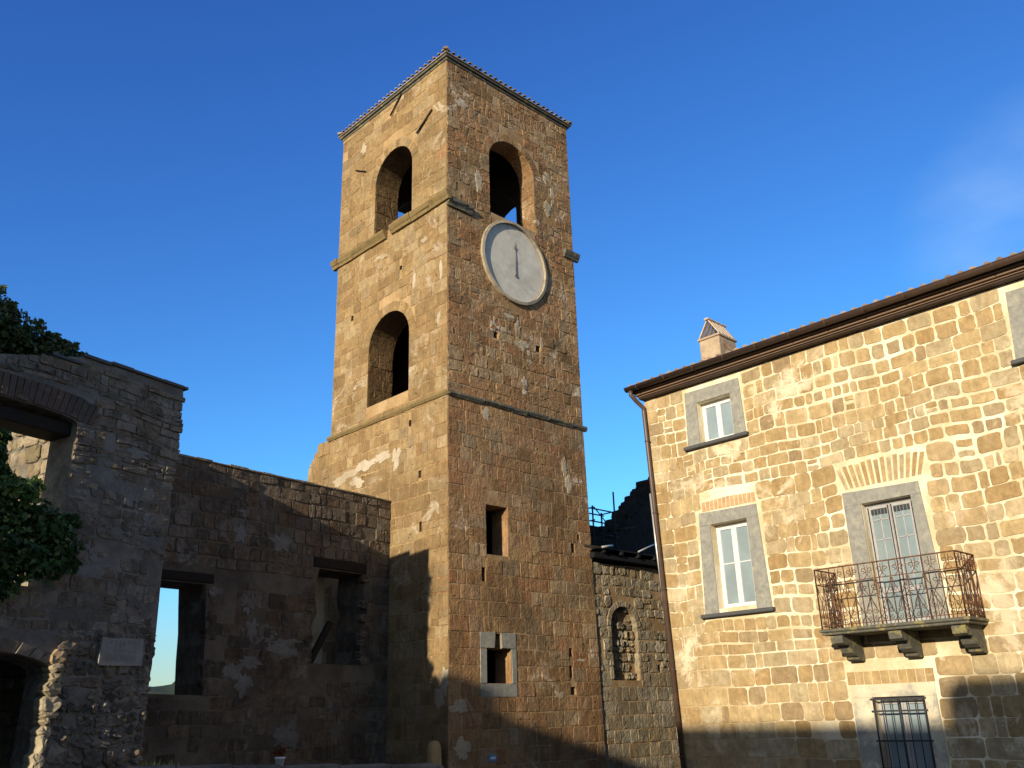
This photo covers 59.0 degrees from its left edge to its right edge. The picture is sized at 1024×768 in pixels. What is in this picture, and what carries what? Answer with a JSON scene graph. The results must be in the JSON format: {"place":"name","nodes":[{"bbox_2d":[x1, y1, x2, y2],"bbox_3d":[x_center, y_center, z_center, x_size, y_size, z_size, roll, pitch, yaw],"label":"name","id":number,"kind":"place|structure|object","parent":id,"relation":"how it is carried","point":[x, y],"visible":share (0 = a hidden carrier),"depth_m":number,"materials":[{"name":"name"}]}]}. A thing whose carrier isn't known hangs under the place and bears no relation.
{"place":"outdoors","nodes":[
{"label":"outdoors","id":0,"kind":"place"},
{"bbox_2d":[148,681,174,694],"bbox_3d":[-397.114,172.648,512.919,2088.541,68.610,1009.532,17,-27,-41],"label":"hills","id":1,"kind":"structure","parent":0,"point":[167,689],"depth_m":666.40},
{"bbox_2d":[0,0,1023,686],"label":"sky","id":2,"kind":"structure","parent":0,"point":[171,170],"materials":[{"name":"blue"}]},
{"bbox_3d":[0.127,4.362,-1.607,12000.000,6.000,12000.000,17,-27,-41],"label":"ground","id":3,"kind":"structure","parent":0,"visible":0},
{"bbox_2d":[0,351,188,767],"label":"ruined house","id":4,"kind":"structure","parent":3,"relation":"on","point":[94,444],"depth_m":13.30,"materials":[{"name":"grey stone"}]},
{"bbox_2d":[0,427,84,605],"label":"ivy","id":5,"kind":"object","parent":4,"relation":"attached to","point":[37,547],"visible":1,"depth_m":12.10,"materials":[{"name":"green plant"}]},
{"bbox_2d":[0,285,87,356],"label":"shrub","id":6,"kind":"object","parent":4,"relation":"on","point":[17,337],"visible":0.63,"depth_m":13.12,"materials":[{"name":"green plant"}]},
{"bbox_2d":[96,637,143,665],"bbox_3d":[-5.722,3.919,13.230,0.076,0.395,0.725,-13,-23,29],"label":"stone plaque","id":7,"kind":"object","parent":4,"relation":"attached to","point":[120,651],"visible":1,"depth_m":13.19,"materials":[{"name":"stone"}]},
{"bbox_2d":[140,453,390,765],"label":"courtyard wall","id":8,"kind":"structure","parent":3,"relation":"on","point":[251,556],"depth_m":18.37,"materials":[{"name":"stone"}]},
{"bbox_2d":[311,621,333,662],"bbox_3d":[-4.101,5.509,19.343,0.104,0.899,0.631,-18,-26,37],"label":"timber","id":9,"kind":"object","parent":8,"relation":"on","point":[324,633],"visible":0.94,"depth_m":19.33,"materials":[{"name":"brown wood"}]},
{"bbox_2d":[128,763,443,767],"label":"parapet","id":10,"kind":"structure","parent":3,"relation":"on","point":[381,765],"depth_m":13.29,"materials":[{"name":"stone"}]},
{"bbox_2d":[272,743,289,765],"bbox_3d":[-3.407,5.461,13.357,0.248,0.325,0.259,17,-27,-41],"label":"flowerpot","id":11,"kind":"object","parent":10,"relation":"on","point":[281,751],"visible":0.99,"depth_m":13.31,"materials":[{"name":"ceramic"}]},
{"bbox_2d":[309,577,324,663],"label":"back room wall","id":12,"kind":"structure","parent":3,"relation":"on","point":[316,627],"depth_m":20.75,"materials":[{"name":"paint"}]},
{"bbox_2d":[307,441,330,486],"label":"ruined buttress","id":13,"kind":"structure","parent":3,"relation":"on","point":[318,472],"depth_m":24.62,"materials":[{"name":"stone"}]},
{"bbox_2d":[426,740,441,765],"bbox_3d":[-1.572,7.852,18.233,0.340,1.255,0.335,17,-27,-41],"label":"guard stone","id":14,"kind":"object","parent":3,"relation":"on","point":[433,756],"visible":0.88,"depth_m":18.26,"materials":[{"name":"grey stone"}]},
{"bbox_2d":[321,46,612,767],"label":"bell tower","id":15,"kind":"structure","parent":3,"relation":"on","point":[458,429],"depth_m":22.63,"materials":[{"name":"stone"}]},
{"bbox_2d":[488,754,496,761],"bbox_3d":[-0.410,7.936,19.212,0.220,0.130,0.038,17,-27,-41],"label":"wall plate","id":16,"kind":"object","parent":15,"relation":"attached to","point":[492,757],"depth_m":19.19,"materials":[{"name":"blue metal"}]},
{"bbox_2d":[589,492,635,549],"bbox_3d":[3.197,7.450,27.757,2.405,8.330,0.653,17,-27,-41],"label":"scaffold","id":17,"kind":"object","parent":3,"relation":"on","point":[592,507],"visible":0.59,"depth_m":28.57,"materials":[{"name":"metal"}]},
{"bbox_2d":[590,477,655,554],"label":"ruined gable","id":18,"kind":"structure","parent":3,"relation":"on","point":[635,506],"depth_m":30.68,"materials":[{"name":"brown stone"}]},
{"bbox_2d":[585,548,680,767],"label":"niche wall","id":19,"kind":"structure","parent":3,"relation":"on","point":[639,723],"depth_m":23.30,"materials":[{"name":"brown stone"}]},
{"bbox_2d":[638,544,654,552],"bbox_3d":[3.623,4.422,24.400,0.715,0.309,0.043,16,-27,-39],"label":"metal pole","id":20,"kind":"object","parent":19,"relation":"on","point":[646,548],"visible":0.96,"depth_m":24.35,"materials":[{"name":"silver metal"}]},
{"bbox_2d":[623,249,1023,767],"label":"stone house","id":21,"kind":"structure","parent":3,"relation":"on","point":[837,506],"depth_m":16.07,"materials":[{"name":"stone"}]},
{"bbox_2d":[684,378,748,451],"bbox_3d":[4.243,0.643,18.874,0.330,1.275,1.540,17,-27,-41],"label":"window","id":22,"kind":"structure","parent":21,"relation":"in","point":[724,420],"depth_m":18.91,"materials":[{"name":"grey stone"}]},
{"bbox_2d":[699,504,775,618],"bbox_3d":[4.368,3.473,17.784,0.330,2.085,1.620,17,-27,-41],"label":"window","id":23,"kind":"structure","parent":21,"relation":"in","point":[744,576],"depth_m":17.83,"materials":[{"name":"grey stone"}]},
{"bbox_2d":[842,481,950,625],"bbox_3d":[6.593,2.915,15.554,0.210,2.360,1.490,17,-27,-41],"label":"balcony door","id":24,"kind":"structure","parent":21,"relation":"in","point":[898,528],"depth_m":15.60,"materials":[{"name":"grey stone"}]},
{"bbox_2d":[850,681,949,767],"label":"window","id":25,"kind":"structure","parent":21,"relation":"in","point":[913,733],"depth_m":14.87,"materials":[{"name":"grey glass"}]},
{"bbox_2d":[1005,287,1023,365],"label":"window","id":26,"kind":"structure","parent":21,"relation":"in","point":[1014,298],"depth_m":14.85,"materials":[{"name":"grey stone"}]},
{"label":"earth bank","id":27,"kind":"structure","parent":3,"relation":"on","visible":0},
{"bbox_2d":[140,758,193,765],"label":"weeds","id":28,"kind":"object","parent":27,"relation":"on","point":[159,763],"visible":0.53,"depth_m":13.32,"materials":[{"name":"green plant"}]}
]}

